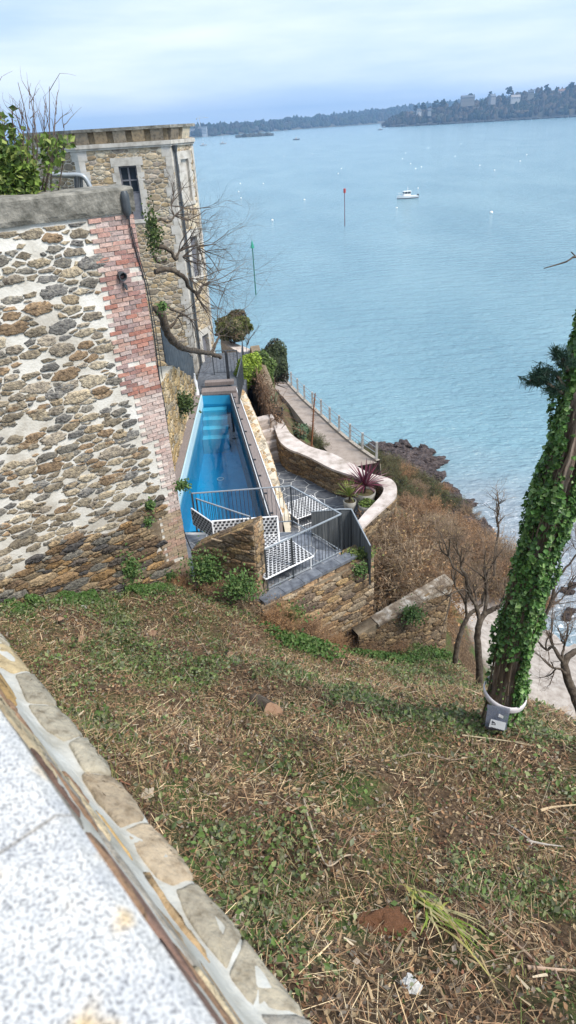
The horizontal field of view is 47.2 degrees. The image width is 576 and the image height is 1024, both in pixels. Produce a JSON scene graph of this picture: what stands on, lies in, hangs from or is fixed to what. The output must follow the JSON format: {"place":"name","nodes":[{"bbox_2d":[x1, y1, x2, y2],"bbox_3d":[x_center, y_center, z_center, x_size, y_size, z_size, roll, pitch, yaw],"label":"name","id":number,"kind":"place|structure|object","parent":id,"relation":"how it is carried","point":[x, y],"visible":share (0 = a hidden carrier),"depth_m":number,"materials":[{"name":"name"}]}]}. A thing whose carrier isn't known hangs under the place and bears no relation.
{"place":"outdoors","nodes":[
{"label":"outdoors","id":0,"kind":"place"},
{"bbox_2d":[174,395,200,480],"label":"pool side path","id":1,"kind":"structure","parent":0,"point":[183,448],"depth_m":21.96,"materials":[{"name":"beige stone"}]},
{"bbox_2d":[30,119,384,147],"bbox_3d":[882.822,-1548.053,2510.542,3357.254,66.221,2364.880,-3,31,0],"label":"shore","id":2,"kind":"structure","parent":0,"point":[359,123],"depth_m":2141.48,"materials":[{"name":"stone"}]},
{"bbox_2d":[4,95,507,144],"bbox_3d":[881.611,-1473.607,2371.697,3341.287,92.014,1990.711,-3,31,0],"label":"woods","id":3,"kind":"object","parent":2,"relation":"on","point":[371,115],"visible":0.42,"depth_m":2187.77,"materials":[{"name":"green plant"}]},
{"bbox_2d":[230,390,282,531],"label":"pool deck","id":4,"kind":"structure","parent":0,"point":[263,477],"depth_m":20.83,"materials":[{"name":"beige stone"}]},
{"bbox_2d":[178,393,271,531],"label":"swimming pool","id":5,"kind":"structure","parent":4,"relation":"in","point":[212,461],"depth_m":23.38,"materials":[{"name":"liquid"}]},
{"bbox_2d":[236,387,290,531],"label":"pool side wall","id":6,"kind":"structure","parent":4,"relation":"attached to","point":[261,444],"depth_m":20.83,"materials":[{"name":"stone"}]},
{"bbox_2d":[185,532,339,615],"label":"terrace paving","id":7,"kind":"structure","parent":0,"point":[193,538],"depth_m":16.04,"materials":[{"name":"stone"}]},
{"bbox_2d":[195,498,250,531],"bbox_3d":[-1.578,0.314,16.334,1.774,1.012,0.056,18,37,31],"label":"pool gate railing","id":8,"kind":"object","parent":7,"relation":"on","point":[218,506],"visible":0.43,"depth_m":16.23,"materials":[{"name":"grey metal"}]},
{"bbox_2d":[191,508,280,548],"bbox_3d":[-1.294,0.559,16.034,2.206,0.809,1.537,-3,31,0],"label":"lattice railing","id":9,"kind":"object","parent":7,"relation":"on","point":[201,522],"visible":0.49,"depth_m":15.99,"materials":[{"name":"white metal"}]},
{"bbox_2d":[191,485,341,591],"bbox_3d":[-0.538,0.292,16.130,2.248,1.152,3.331,-22,36,-29],"label":"terrace railing","id":10,"kind":"object","parent":7,"relation":"on","point":[301,532],"visible":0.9,"depth_m":15.72,"materials":[{"name":"grey metal"}]},
{"bbox_2d":[311,508,370,584],"bbox_3d":[1.498,0.829,16.302,1.808,1.707,0.704,22,39,36],"label":"wind screen","id":11,"kind":"object","parent":10,"relation":"attached to","point":[353,533],"visible":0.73,"depth_m":16.30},
{"bbox_2d":[263,538,313,579],"bbox_3d":[-0.242,1.202,15.270,1.395,0.372,1.044,-23,36,-30],"label":"woven lounger","id":12,"kind":"object","parent":7,"relation":"on","point":[302,559],"visible":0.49,"depth_m":15.15,"materials":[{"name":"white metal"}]},
{"bbox_2d":[0,386,575,1023],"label":"hillside","id":13,"kind":"structure","parent":0,"point":[556,694],"depth_m":7.25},
{"bbox_2d":[0,184,192,603],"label":"retaining wall","id":14,"kind":"structure","parent":13,"relation":"on","point":[86,465],"depth_m":11.99,"materials":[{"name":"stone"}]},
{"bbox_2d":[120,191,130,218],"bbox_3d":[-2.728,-5.176,11.100,0.151,0.428,0.194,-3,31,0],"label":"wall lamp","id":15,"kind":"object","parent":14,"relation":"attached to","point":[125,203],"visible":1,"depth_m":11.03,"materials":[{"name":"metal"}]},
{"bbox_2d":[129,216,191,548],"bbox_3d":[-2.414,-1.992,13.132,0.343,7.234,0.053,-23,36,-29],"label":"electric cable","id":16,"kind":"object","parent":14,"relation":"attached to","point":[154,340],"visible":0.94,"depth_m":12.23,"materials":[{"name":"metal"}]},
{"bbox_2d":[4,581,199,625],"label":"wall foot weeds","id":17,"kind":"object","parent":13,"relation":"on","point":[139,588],"depth_m":13.21,"materials":[{"name":"green plant"}]},
{"bbox_2d":[24,123,214,379],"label":"stone tower","id":18,"kind":"structure","parent":13,"relation":"on","point":[128,156],"depth_m":25.44,"materials":[{"name":"stone"}]},
{"bbox_2d":[114,543,151,585],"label":"shrub","id":19,"kind":"object","parent":13,"relation":"on","point":[131,573],"depth_m":13.89,"materials":[{"name":"green plant"}]},
{"bbox_2d":[0,633,310,1023],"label":"parapet wall","id":20,"kind":"structure","parent":13,"relation":"on","point":[111,912],"depth_m":0.57,"materials":[{"name":"stone"}]},
{"bbox_2d":[159,365,194,470],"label":"golden wall","id":21,"kind":"structure","parent":13,"relation":"on","point":[174,380],"depth_m":20.85,"materials":[{"name":"stone"}]},
{"bbox_2d":[160,327,194,378],"bbox_3d":[-3.844,-5.371,23.664,0.102,4.277,6.433,-3,31,0],"label":"sloping fence","id":22,"kind":"object","parent":21,"relation":"on","point":[182,360],"visible":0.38,"depth_m":22.79,"materials":[{"name":"grey metal"}]},
{"bbox_2d":[176,388,201,421],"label":"shrub","id":23,"kind":"object","parent":21,"relation":"attached to","point":[185,403],"depth_m":21.57,"materials":[{"name":"green plant"}]},
{"bbox_2d":[164,571,201,592],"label":"bramble","id":24,"kind":"object","parent":13,"relation":"on","point":[183,581],"visible":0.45,"depth_m":14.74,"materials":[{"name":"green plant"}]},
{"bbox_2d":[176,530,232,593],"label":"shrub","id":25,"kind":"object","parent":13,"relation":"on","point":[207,567],"depth_m":14.48,"materials":[{"name":"green plant"}]},
{"bbox_2d":[193,574,235,603],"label":"bramble","id":26,"kind":"object","parent":13,"relation":"on","point":[209,590],"visible":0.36,"depth_m":14.66,"materials":[{"name":"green plant"}]},
{"bbox_2d":[197,351,252,404],"bbox_3d":[-2.667,-5.110,28.510,2.120,1.990,5.380,-3,31,0],"label":"slate landing","id":27,"kind":"object","parent":13,"relation":"on","point":[203,376],"visible":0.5,"depth_m":28.15,"materials":[{"name":"grey stone"}]},
{"bbox_2d":[201,379,235,394],"bbox_3d":[-2.721,-4.917,26.060,1.350,0.360,0.930,-3,31,0],"label":"deck step","id":28,"kind":"object","parent":27,"relation":"on","point":[218,390],"visible":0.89,"depth_m":25.97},
{"bbox_2d":[141,153,299,385],"bbox_3d":[-1.772,-7.795,22.169,5.011,8.783,11.008,-3,31,0],"label":"leaning tree","id":29,"kind":"object","parent":27,"relation":"on","point":[151,226],"visible":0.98,"depth_m":18.06,"materials":[{"name":"brown plant"}]},
{"bbox_2d":[236,340,243,403],"bbox_3d":[-1.852,-5.684,26.400,0.110,1.082,4.716,-3,31,1],"label":"pool side railing","id":30,"kind":"object","parent":27,"relation":"on","point":[240,377],"visible":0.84,"depth_m":25.43,"materials":[{"name":"grey metal"}]},
{"bbox_2d":[253,348,277,389],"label":"green bush","id":31,"kind":"object","parent":27,"relation":"on","point":[267,360],"visible":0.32,"depth_m":28.22,"materials":[{"name":"green plant"}]},
{"bbox_2d":[191,516,266,593],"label":"buttress wall","id":32,"kind":"structure","parent":13,"relation":"on","point":[241,544],"depth_m":14.28,"materials":[{"name":"stone"}]},
{"bbox_2d":[203,561,267,607],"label":"shrub","id":33,"kind":"object","parent":13,"relation":"on","point":[241,585],"depth_m":14.02,"materials":[{"name":"green plant"}]},
{"bbox_2d":[221,340,256,415],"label":"garden coping wall","id":34,"kind":"structure","parent":13,"relation":"on","point":[226,345],"depth_m":30.86,"materials":[{"name":"white stone"}]},
{"bbox_2d":[215,309,253,343],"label":"rounded bush","id":35,"kind":"object","parent":34,"relation":"on","point":[238,328],"visible":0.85,"depth_m":30.38,"materials":[{"name":"green plant"}]},
{"bbox_2d":[207,580,278,620],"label":"bramble","id":36,"kind":"object","parent":13,"relation":"on","point":[249,608],"visible":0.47,"depth_m":14.29,"materials":[{"name":"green plant"}]},
{"bbox_2d":[247,693,282,715],"bbox_3d":[-0.339,2.827,9.490,0.367,0.509,0.578,-24,36,-30],"label":"cut log","id":37,"kind":"object","parent":13,"relation":"on","point":[270,706],"visible":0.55,"depth_m":9.32,"materials":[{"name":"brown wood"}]},
{"bbox_2d":[250,345,282,419],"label":"garden wall","id":38,"kind":"structure","parent":13,"relation":"on","point":[254,348],"depth_m":27.66,"materials":[{"name":"stone"}]},
{"bbox_2d":[233,352,262,389],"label":"bright bush","id":39,"kind":"object","parent":38,"relation":"on","point":[249,360],"visible":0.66,"depth_m":26.94,"materials":[{"name":"green plant"}]},
{"bbox_2d":[251,360,302,436],"bbox_3d":[-0.504,-4.331,25.524,1.681,2.395,5.358,-9,31,-9],"label":"dry creeper","id":40,"kind":"object","parent":38,"relation":"attached to","point":[262,392],"visible":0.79,"depth_m":25.13,"materials":[{"name":"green plant"}]},
{"bbox_2d":[264,338,288,388],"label":"dark bush","id":41,"kind":"object","parent":13,"relation":"on","point":[275,349],"visible":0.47,"depth_m":31.11,"materials":[{"name":"green plant"}]},
{"bbox_2d":[243,595,311,649],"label":"bramble","id":42,"kind":"object","parent":13,"relation":"on","point":[273,616],"visible":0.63,"depth_m":14.10,"materials":[{"name":"brown plant"}]},
{"bbox_2d":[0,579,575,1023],"bbox_3d":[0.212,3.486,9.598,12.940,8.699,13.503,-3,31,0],"label":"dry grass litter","id":43,"kind":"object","parent":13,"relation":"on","point":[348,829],"visible":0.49,"depth_m":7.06,"materials":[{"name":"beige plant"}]},
{"bbox_2d":[0,582,575,1023],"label":"green ground cover","id":44,"kind":"object","parent":13,"relation":"on","point":[442,716],"visible":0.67,"depth_m":8.15,"materials":[{"name":"green plant"}]},
{"bbox_2d":[248,610,350,662],"bbox_3d":[0.269,2.718,14.029,2.138,1.537,1.289,-3,31,0],"label":"ivy patch","id":45,"kind":"object","parent":13,"relation":"on","point":[316,645],"visible":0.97,"depth_m":13.90,"materials":[{"name":"green plant"}]},
{"bbox_2d":[282,875,339,913],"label":"wood splinters","id":46,"kind":"object","parent":13,"relation":"on","point":[323,901],"visible":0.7,"depth_m":5.26,"materials":[{"name":"beige wood"}]},
{"bbox_2d":[256,544,373,646],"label":"terrace wall","id":47,"kind":"structure","parent":13,"relation":"on","point":[342,598],"depth_m":15.66,"materials":[{"name":"stone"}]},
{"bbox_2d":[277,598,318,633],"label":"wall weed","id":48,"kind":"object","parent":47,"relation":"attached to","point":[297,612],"depth_m":14.34,"materials":[{"name":"green plant"}]},
{"bbox_2d":[259,550,356,604],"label":"edge slabs","id":49,"kind":"structure","parent":47,"relation":"on","point":[313,574],"depth_m":15.02,"materials":[{"name":"stone"}]},
{"bbox_2d":[349,559,373,579],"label":"wall weed","id":50,"kind":"object","parent":47,"relation":"attached to","point":[358,568],"depth_m":15.53,"materials":[{"name":"green plant"}]},
{"bbox_2d":[342,545,383,561],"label":"wall weed","id":51,"kind":"object","parent":47,"relation":"on","point":[360,553],"depth_m":15.71,"materials":[{"name":"green plant"}]},
{"bbox_2d":[294,610,336,645],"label":"bramble","id":52,"kind":"object","parent":13,"relation":"on","point":[310,628],"visible":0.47,"depth_m":15.06,"materials":[{"name":"brown plant"}]},
{"bbox_2d":[286,381,380,475],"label":"sea wall","id":53,"kind":"structure","parent":13,"relation":"on","point":[341,433],"depth_m":42.52,"materials":[{"name":"concrete"}]},
{"bbox_2d":[288,370,377,459],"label":"promenade railing","id":54,"kind":"object","parent":53,"relation":"on","point":[349,428],"visible":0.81,"depth_m":42.59,"materials":[{"name":"metal"}]},
{"bbox_2d":[324,627,352,653],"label":"bramble","id":55,"kind":"object","parent":13,"relation":"on","point":[339,639],"visible":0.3,"depth_m":15.78,"materials":[{"name":"brown plant"}]},
{"bbox_2d":[356,906,414,941],"bbox_3d":[0.752,3.208,5.079,0.469,0.165,0.338,-1,31,5],"label":"loose stone","id":56,"kind":"object","parent":13,"relation":"on","point":[388,917],"visible":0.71,"depth_m":5.08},
{"bbox_2d":[326,639,444,664],"bbox_3d":[2.413,3.380,15.935,3.053,1.698,1.810,-3,31,0],"label":"ivy patch","id":57,"kind":"object","parent":13,"relation":"on","point":[393,655],"visible":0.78,"depth_m":15.76,"materials":[{"name":"green plant"}]},
{"bbox_2d":[380,452,410,479],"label":"green shrub","id":58,"kind":"object","parent":13,"relation":"on","point":[388,463],"visible":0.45,"depth_m":46.56,"materials":[{"name":"green plant"}]},
{"bbox_2d":[374,552,425,606],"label":"bare shrub","id":59,"kind":"object","parent":13,"relation":"on","point":[376,578],"visible":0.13,"depth_m":17.58,"materials":[{"name":"brown plant"}]},
{"bbox_2d":[367,512,435,607],"bbox_3d":[2.722,1.264,18.277,3.263,2.245,3.420,13,35,26],"label":"bare shrub","id":60,"kind":"object","parent":13,"relation":"on","point":[389,538],"visible":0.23,"depth_m":17.87,"materials":[{"name":"brown plant"}]},
{"bbox_2d":[356,498,447,552],"bbox_3d":[2.895,0.855,19.245,2.754,2.185,3.105,-27,38,-34],"label":"bare shrub","id":61,"kind":"object","parent":13,"relation":"on","point":[403,523],"visible":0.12,"depth_m":18.91,"materials":[{"name":"brown plant"}]},
{"bbox_2d":[352,574,452,651],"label":"boundary wall","id":62,"kind":"structure","parent":13,"relation":"on","point":[379,627],"depth_m":16.55,"materials":[{"name":"stone"}]},
{"bbox_2d":[393,594,428,628],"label":"wall weed","id":63,"kind":"object","parent":62,"relation":"on","point":[411,614],"depth_m":16.12,"materials":[{"name":"green plant"}]},
{"bbox_2d":[392,469,419,493],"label":"green shrub","id":64,"kind":"object","parent":13,"relation":"on","point":[400,483],"visible":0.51,"depth_m":45.54,"materials":[{"name":"green plant"}]},
{"bbox_2d":[397,488,423,517],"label":"bare shrub","id":65,"kind":"object","parent":13,"relation":"on","point":[405,499],"visible":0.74,"depth_m":41.98,"materials":[{"name":"brown plant"}]},
{"bbox_2d":[397,481,424,504],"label":"green shrub","id":66,"kind":"object","parent":13,"relation":"on","point":[412,491],"visible":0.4,"depth_m":43.84,"materials":[{"name":"green plant"}]},
{"bbox_2d":[400,972,422,994],"bbox_3d":[0.817,3.147,4.338,0.149,0.062,0.207,-1,31,4],"label":"rock","id":67,"kind":"object","parent":13,"relation":"on","point":[408,979],"visible":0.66,"depth_m":4.35,"materials":[{"name":"white stone"}]},
{"bbox_2d":[368,522,463,612],"bbox_3d":[2.909,1.583,17.905,4.048,2.616,3.569,-28,38,-35],"label":"bare shrub","id":68,"kind":"object","parent":13,"relation":"on","point":[405,565],"visible":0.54,"depth_m":17.45,"materials":[{"name":"brown plant"}]},
{"bbox_2d":[405,477,430,500],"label":"bare shrub","id":69,"kind":"object","parent":13,"relation":"on","point":[420,485],"visible":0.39,"depth_m":45.62,"materials":[{"name":"brown plant"}]},
{"bbox_2d":[394,500,453,565],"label":"bare shrub","id":70,"kind":"object","parent":13,"relation":"on","point":[417,522],"visible":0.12,"depth_m":19.28,"materials":[{"name":"brown plant"}]},
{"bbox_2d":[395,516,467,588],"bbox_3d":[3.554,1.438,19.186,3.188,2.393,3.556,-17,33,-21],"label":"bare shrub","id":71,"kind":"object","parent":13,"relation":"on","point":[433,550],"visible":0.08,"depth_m":18.88,"materials":[{"name":"brown plant"}]},
{"bbox_2d":[403,642,466,669],"bbox_3d":[3.606,3.643,16.953,1.608,1.172,1.407,-20,34,-25],"label":"ivy patch","id":72,"kind":"object","parent":13,"relation":"on","point":[437,651],"visible":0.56,"depth_m":16.77,"materials":[{"name":"green plant"}]},
{"bbox_2d":[415,494,457,519],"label":"bare shrub","id":73,"kind":"object","parent":13,"relation":"on","point":[433,505],"visible":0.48,"depth_m":42.91,"materials":[{"name":"brown plant"}]},
{"bbox_2d":[393,546,487,644],"bbox_3d":[3.808,2.209,18.692,4.072,2.740,3.650,19,37,32],"label":"bare shrub","id":74,"kind":"object","parent":13,"relation":"on","point":[450,612],"visible":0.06,"depth_m":18.00,"materials":[{"name":"brown plant"}]},
{"bbox_2d":[425,485,459,509],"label":"green shrub","id":75,"kind":"object","parent":13,"relation":"on","point":[443,497],"visible":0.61,"depth_m":46.20,"materials":[{"name":"green plant"}]},
{"bbox_2d":[419,506,468,534],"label":"bare shrub","id":76,"kind":"object","parent":13,"relation":"on","point":[446,519],"visible":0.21,"depth_m":39.89,"materials":[{"name":"brown plant"}]},
{"bbox_2d":[397,882,494,982],"bbox_3d":[1.219,3.181,5.127,0.523,0.645,1.106,-28,39,-35],"label":"leaf bundle","id":77,"kind":"object","parent":13,"relation":"on","point":[435,910],"visible":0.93,"depth_m":5.13,"materials":[{"name":"green plant"}]},
{"bbox_2d":[394,504,516,684],"bbox_3d":[3.821,1.669,14.211,3.291,4.327,3.067,-3,31,0],"label":"bare tree","id":78,"kind":"object","parent":13,"relation":"on","point":[481,617],"visible":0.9,"depth_m":14.03,"materials":[{"name":"brown plant"}]},
{"bbox_2d":[431,534,498,615],"bbox_3d":[4.589,1.738,19.892,3.645,2.393,3.478,-3,31,0],"label":"bare shrub","id":79,"kind":"object","parent":13,"relation":"on","point":[469,600],"visible":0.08,"depth_m":19.67,"materials":[{"name":"brown plant"}]},
{"bbox_2d":[437,511,494,542],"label":"bare shrub","id":80,"kind":"object","parent":13,"relation":"on","point":[467,524],"visible":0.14,"depth_m":41.30,"materials":[{"name":"brown plant"}]},
{"bbox_2d":[429,524,504,663],"bbox_3d":[4.096,1.754,15.730,1.871,3.190,2.095,-3,31,0],"label":"bare tree","id":81,"kind":"object","parent":13,"relation":"on","point":[461,632],"visible":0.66,"depth_m":15.41,"materials":[{"name":"brown plant"}]},
{"bbox_2d":[444,521,513,580],"bbox_3d":[10.644,2.740,38.540,5.525,3.888,4.901,4,32,13],"label":"bare shrub","id":82,"kind":"object","parent":13,"relation":"on","point":[473,541],"visible":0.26,"depth_m":38.00,"materials":[{"name":"brown plant"}]},
{"bbox_2d":[464,551,508,607],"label":"bare shrub","id":83,"kind":"object","parent":13,"relation":"on","point":[491,589],"visible":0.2,"depth_m":36.95,"materials":[{"name":"brown plant"}]},
{"bbox_2d":[471,531,516,590],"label":"bare shrub","id":84,"kind":"object","parent":13,"relation":"on","point":[508,550],"visible":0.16,"depth_m":38.46,"materials":[{"name":"brown plant"}]},
{"bbox_2d":[479,475,516,575],"bbox_3d":[5.418,0.232,17.631,1.259,2.959,1.374,-3,31,0],"label":"bare tree","id":85,"kind":"object","parent":13,"relation":"on","point":[497,513],"visible":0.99,"depth_m":17.24,"materials":[{"name":"brown plant"}]},
{"bbox_2d":[481,251,575,732],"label":"pine tree","id":86,"kind":"object","parent":13,"relation":"on","point":[549,515],"visible":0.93,"depth_m":7.35,"materials":[{"name":"green plant"}]},
{"bbox_2d":[485,704,509,732],"bbox_3d":[2.707,2.679,8.505,0.309,0.539,0.051,-3,31,0],"label":"plastic pouch","id":87,"kind":"object","parent":86,"relation":"attached to","point":[497,717],"visible":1,"depth_m":8.49,"materials":[{"name":"grey plastic"}]},
{"bbox_2d":[483,675,526,712],"bbox_3d":[2.861,2.391,8.689,0.566,0.203,0.566,-3,31,0],"label":"trunk band","id":88,"kind":"object","parent":86,"relation":"attached to","point":[490,700],"visible":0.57,"depth_m":8.52,"materials":[{"name":"white plastic"}]},
{"bbox_2d":[485,918,575,996],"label":"fallen branch","id":89,"kind":"object","parent":13,"relation":"on","point":[539,967],"visible":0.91,"depth_m":4.63,"materials":[{"name":"beige wood"}]},
{"bbox_2d":[530,586,575,711],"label":"bare tree","id":90,"kind":"object","parent":13,"relation":"on","point":[564,660],"visible":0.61,"depth_m":12.55,"materials":[{"name":"brown plant"}]},
{"bbox_2d":[545,523,575,614],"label":"bare tree","id":91,"kind":"object","parent":13,"relation":"on","point":[554,596],"visible":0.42,"depth_m":15.95,"materials":[{"name":"brown plant"}]},
{"bbox_2d":[0,0,575,138],"label":"sky","id":92,"kind":"structure","parent":0,"point":[133,63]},
{"bbox_2d":[7,117,575,646],"bbox_3d":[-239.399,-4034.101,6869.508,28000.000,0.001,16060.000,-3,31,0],"label":"sea","id":93,"kind":"structure","parent":0,"point":[437,315],"depth_m":115.76,"materials":[{"name":"liquid"}]},
{"bbox_2d":[381,96,575,124],"bbox_3d":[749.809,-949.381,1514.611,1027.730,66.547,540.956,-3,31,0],"label":"headland","id":94,"kind":"structure","parent":93,"relation":"in","point":[553,113],"depth_m":1459.31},
{"bbox_2d":[382,85,575,126],"bbox_3d":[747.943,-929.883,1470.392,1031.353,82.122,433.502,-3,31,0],"label":"headland woods","id":95,"kind":"object","parent":94,"relation":"on","point":[549,101],"visible":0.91,"depth_m":1485.97,"materials":[{"name":"plant"}]},
{"bbox_2d":[389,115,575,126],"bbox_3d":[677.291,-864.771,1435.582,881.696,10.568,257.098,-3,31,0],"label":"tidal rocks","id":96,"kind":"object","parent":93,"relation":"in","point":[477,121],"visible":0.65,"depth_m":1459.26,"materials":[{"name":"stone"}]},
{"bbox_2d":[275,381,376,474],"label":"promenade path","id":97,"kind":"structure","parent":0,"point":[339,445],"depth_m":42.98,"materials":[{"name":"concrete"}]},
{"bbox_2d":[274,462,393,551],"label":"courtyard paving","id":98,"kind":"structure","parent":0,"point":[309,487],"depth_m":21.37,"materials":[{"name":"stone"}]},
{"bbox_2d":[257,414,279,462],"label":"stone steps","id":99,"kind":"structure","parent":98,"relation":"on","point":[265,423],"depth_m":23.78,"materials":[{"name":"stone"}]},
{"bbox_2d":[285,495,328,528],"bbox_3d":[0.504,-0.004,19.955,1.144,0.392,0.994,-19,34,-25],"label":"woven lounger","id":100,"kind":"object","parent":98,"relation":"on","point":[294,504],"visible":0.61,"depth_m":19.81,"materials":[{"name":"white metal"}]},
{"bbox_2d":[274,419,396,543],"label":"curved wall","id":101,"kind":"structure","parent":98,"relation":"on","point":[327,470],"depth_m":21.16,"materials":[{"name":"concrete"}]},
{"bbox_2d":[292,422,308,439],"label":"succulent clump","id":102,"kind":"object","parent":101,"relation":"on","point":[300,433],"visible":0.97,"depth_m":24.63,"materials":[{"name":"green plant"}]},
{"bbox_2d":[343,497,355,513],"bbox_3d":[1.857,-0.121,19.797,0.395,0.520,0.395,-3,31,0],"label":"flower pot","id":103,"kind":"object","parent":98,"relation":"on","point":[351,504],"visible":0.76,"depth_m":19.65,"materials":[{"name":"ceramic"}]},
{"bbox_2d":[335,477,362,502],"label":"yucca plant","id":104,"kind":"object","parent":103,"relation":"in","point":[350,491],"visible":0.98,"depth_m":19.54,"materials":[{"name":"green plant"}]},
{"bbox_2d":[354,486,375,509],"bbox_3d":[2.340,-0.364,20.040,0.652,0.600,0.652,-3,31,0],"label":"flower pot","id":105,"kind":"object","parent":98,"relation":"on","point":[370,493],"visible":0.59,"depth_m":19.86,"materials":[{"name":"ceramic"}]},
{"bbox_2d":[340,459,391,495],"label":"cordyline plant","id":106,"kind":"object","parent":105,"relation":"in","point":[366,478],"visible":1,"depth_m":19.65,"materials":[{"name":"purple plant"}]},
{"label":"garden ground","id":107,"kind":"structure","parent":0,"visible":0},
{"bbox_2d":[0,71,76,194],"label":"garden shrub","id":108,"kind":"object","parent":107,"relation":"on","point":[19,171],"visible":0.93,"depth_m":10.49,"materials":[{"name":"green plant"}]},
{"bbox_2d":[50,172,91,187],"bbox_3d":[-3.954,-6.029,12.103,0.736,0.439,0.090,-3,31,0],"label":"handrail","id":109,"kind":"object","parent":107,"relation":"on","point":[78,177],"visible":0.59,"depth_m":12.02,"materials":[{"name":"white metal"}]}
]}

